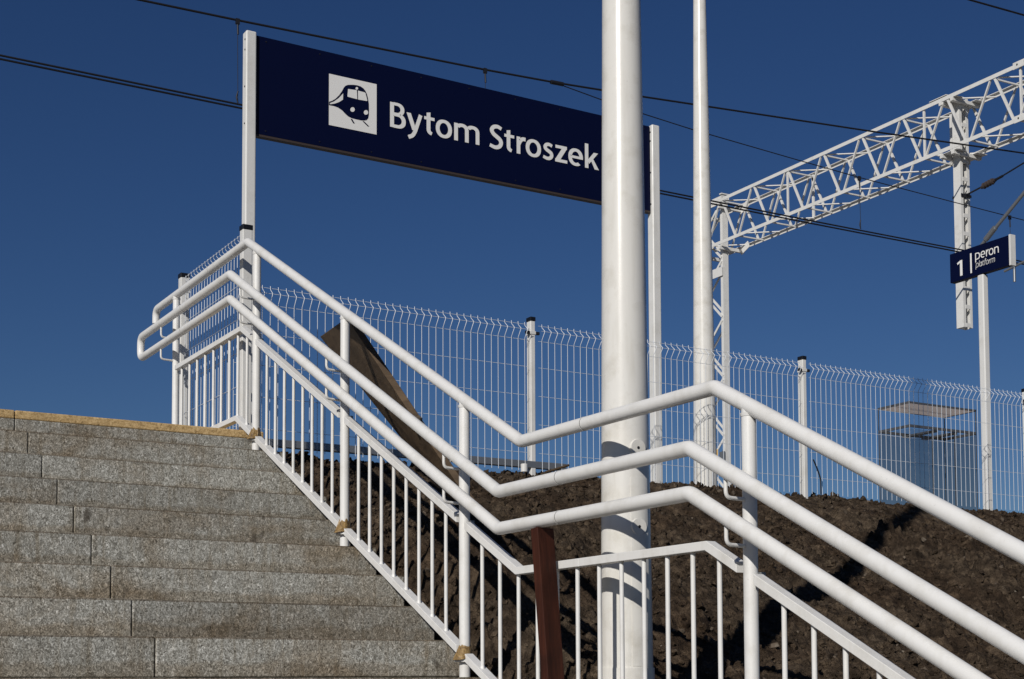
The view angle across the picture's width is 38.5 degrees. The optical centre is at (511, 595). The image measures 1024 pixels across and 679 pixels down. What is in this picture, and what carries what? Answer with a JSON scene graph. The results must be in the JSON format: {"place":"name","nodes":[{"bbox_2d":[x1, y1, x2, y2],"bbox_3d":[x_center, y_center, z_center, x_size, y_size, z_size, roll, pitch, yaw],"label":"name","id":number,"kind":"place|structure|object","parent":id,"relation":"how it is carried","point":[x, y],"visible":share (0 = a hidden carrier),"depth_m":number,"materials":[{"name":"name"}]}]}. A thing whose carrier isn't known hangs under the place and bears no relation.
{"place":"outdoors","nodes":[
{"label":"outdoors","id":0,"kind":"place"},
{"bbox_2d":[0,0,1023,512],"label":"sky","id":1,"kind":"structure","parent":0,"point":[110,192],"materials":[{"name":"blue"}]},
{"bbox_2d":[286,453,1023,678],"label":"dirt slope","id":2,"kind":"structure","parent":0,"point":[805,591],"depth_m":7.83,"materials":[{"name":"soil"}]},
{"bbox_2d":[320,323,476,501],"bbox_3d":[-0.653,-0.910,7.310,0.403,1.131,1.546,3,-5,-43],"label":"wooden board","id":3,"kind":"object","parent":2,"relation":"on","point":[366,361],"visible":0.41,"depth_m":7.17,"materials":[{"name":"brown wood"}]},
{"bbox_2d":[521,463,527,472],"bbox_3d":[0.082,-0.852,9.789,0.047,0.055,0.047,2,-4,-30],"label":"pipe stub","id":4,"kind":"object","parent":2,"relation":"on","point":[524,467],"visible":1,"depth_m":9.77,"materials":[{"name":"white paint"}]},
{"bbox_2d":[545,464,569,473],"bbox_3d":[0.307,-0.860,9.947,0.182,0.077,0.020,1,-4,-25],"label":"stick","id":5,"kind":"object","parent":2,"relation":"on","point":[555,469],"visible":1,"depth_m":9.94,"materials":[{"name":"brown wood"}]},
{"bbox_2d":[601,0,654,678],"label":"lamp post","id":6,"kind":"object","parent":2,"relation":"on","point":[624,371],"visible":0.81,"depth_m":5.29,"materials":[{"name":"white metal"}]},
{"bbox_2d":[631,477,649,665],"bbox_3d":[0.459,-0.086,5.231,0.078,0.675,0.018,2,-4,-30],"label":"access door","id":7,"kind":"structure","parent":6,"relation":"in","point":[638,484],"depth_m":5.22,"materials":[{"name":"white paint"}]},
{"bbox_2d":[233,283,1023,510],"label":"fence","id":8,"kind":"object","parent":2,"relation":"on","point":[531,461],"visible":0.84,"depth_m":10.65,"materials":[{"name":"white metal"}]},
{"bbox_2d":[281,450,1023,678],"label":"soil crumbs","id":9,"kind":"object","parent":2,"relation":"on","point":[454,580],"visible":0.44,"depth_m":8.17,"materials":[{"name":"brown soil"}]},
{"bbox_2d":[291,452,1023,678],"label":"stones","id":10,"kind":"object","parent":2,"relation":"on","point":[773,645],"visible":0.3,"depth_m":8.12,"materials":[{"name":"brown stone"}]},
{"bbox_2d":[813,459,821,494],"bbox_3d":[2.346,-0.913,11.270,0.070,0.272,0.013,0,-3,-11],"label":"cable","id":11,"kind":"object","parent":2,"relation":"on","point":[819,477],"visible":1,"depth_m":11.27,"materials":[{"name":"black plastic"}]},
{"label":"platform","id":12,"kind":"structure","parent":0,"visible":0},
{"bbox_2d":[178,224,252,429],"bbox_3d":[-1.825,-1.494,8.971,0.073,1.256,1.282,2,-4,-30],"label":"fence","id":13,"kind":"object","parent":12,"relation":"on","point":[245,230],"visible":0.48,"depth_m":8.74,"materials":[{"name":"white metal"}]},
{"bbox_2d":[242,30,662,483],"bbox_3d":[-0.318,-2.221,10.518,3.382,2.978,0.075,2,-4,-30],"label":"station sign","id":14,"kind":"object","parent":12,"relation":"on","point":[306,97],"visible":0.88,"depth_m":10.42,"materials":[{"name":"metal"}]},
{"bbox_2d":[693,0,717,486],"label":"lamp post","id":15,"kind":"object","parent":12,"relation":"on","point":[703,327],"visible":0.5,"depth_m":11.40,"materials":[{"name":"white metal"}]},
{"bbox_2d":[950,234,1015,510],"bbox_3d":[4.201,-1.869,13.016,0.070,2.532,0.693,2,-4,-30],"label":"platform sign","id":16,"kind":"object","parent":12,"relation":"on","point":[980,261],"visible":0.94,"depth_m":13.00,"materials":[{"name":"white metal"}]},
{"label":"far platform","id":17,"kind":"structure","parent":0,"visible":0},
{"bbox_2d":[711,59,1023,486],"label":"portal gantry","id":18,"kind":"object","parent":17,"relation":"on","point":[960,158],"visible":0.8,"depth_m":23.97,"materials":[{"name":"white metal"}]},
{"bbox_2d":[137,0,1023,153],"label":"messenger wire","id":19,"kind":"object","parent":18,"relation":"attached to","point":[309,34],"visible":0.92,"depth_m":17.90,"materials":[{"name":"black metal"}]},
{"bbox_2d":[235,18,239,102],"bbox_3d":[-3.024,-5.888,16.138,0.044,0.948,0.028,2,-4,-30],"label":"dropper","id":20,"kind":"object","parent":19,"relation":"hanging from","point":[237,22],"visible":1,"depth_m":16.15,"materials":[{"name":"black metal"}]},
{"bbox_2d":[0,58,1023,264],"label":"contact wire","id":21,"kind":"object","parent":20,"relation":"hanging from","point":[85,76],"visible":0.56,"depth_m":16.06,"materials":[{"name":"black metal"}]},
{"bbox_2d":[483,68,486,87],"bbox_3d":[-0.324,-5.860,17.731,0.044,1.058,0.028,2,-4,-30],"label":"dropper","id":22,"kind":"object","parent":19,"relation":"hanging from","point":[485,71],"visible":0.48,"depth_m":17.75,"materials":[{"name":"black metal"}]},
{"bbox_2d":[0,54,1021,261],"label":"contact wire","id":23,"kind":"object","parent":22,"relation":"hanging from","point":[88,73],"visible":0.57,"depth_m":16.05,"materials":[{"name":"black metal"}]},
{"bbox_2d":[550,80,563,85],"bbox_3d":[0.561,-6.394,18.287,0.182,0.056,0.052,2,-4,-30],"label":"wire clamp","id":24,"kind":"object","parent":19,"relation":"attached to","point":[554,82],"visible":1,"depth_m":18.27,"materials":[{"name":"grey metal"}]},
{"bbox_2d":[564,86,1023,220],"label":"stitch wire","id":25,"kind":"object","parent":19,"relation":"attached to","point":[803,161],"visible":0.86,"depth_m":20.35,"materials":[{"name":"black metal"}]},
{"bbox_2d":[857,176,860,228],"bbox_3d":[4.940,-5.582,20.823,0.044,0.763,0.028,2,-4,-30],"label":"dropper","id":26,"kind":"object","parent":25,"relation":"hanging from","point":[859,178],"visible":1,"depth_m":20.83,"materials":[{"name":"black metal"}]},
{"bbox_2d":[952,162,1023,281],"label":"catenary bracket","id":27,"kind":"object","parent":18,"relation":"attached to","point":[993,229],"visible":0.83,"depth_m":21.77,"materials":[{"name":"grey metal"}]},
{"bbox_2d":[968,0,1023,15],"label":"overhead wire","id":28,"kind":"object","parent":18,"relation":"attached to","point":[993,6],"visible":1,"depth_m":17.88,"materials":[{"name":"black metal"}]},
{"bbox_2d":[878,401,977,508],"bbox_3d":[7.359,-1.610,25.863,1.660,3.403,0.760,2,-4,-30],"label":"glass shelter","id":29,"kind":"object","parent":17,"relation":"on","point":[913,406],"visible":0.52,"depth_m":25.86,"materials":[{"name":"grey"}]},
{"label":"ground","id":30,"kind":"structure","parent":0,"visible":0},
{"bbox_2d":[0,409,502,678],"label":"staircase","id":31,"kind":"structure","parent":30,"relation":"on","point":[130,549],"depth_m":6.33,"materials":[{"name":"stone"}]},
{"bbox_2d":[531,527,563,678],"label":"timber prop","id":32,"kind":"object","parent":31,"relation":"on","point":[547,606],"visible":1,"depth_m":5.21,"materials":[{"name":"brown wood"}]},
{"bbox_2d":[137,238,1023,678],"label":"stair railing","id":33,"kind":"object","parent":31,"relation":"on","point":[755,538],"visible":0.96,"depth_m":5.20,"materials":[{"name":"white metal"}]}
]}

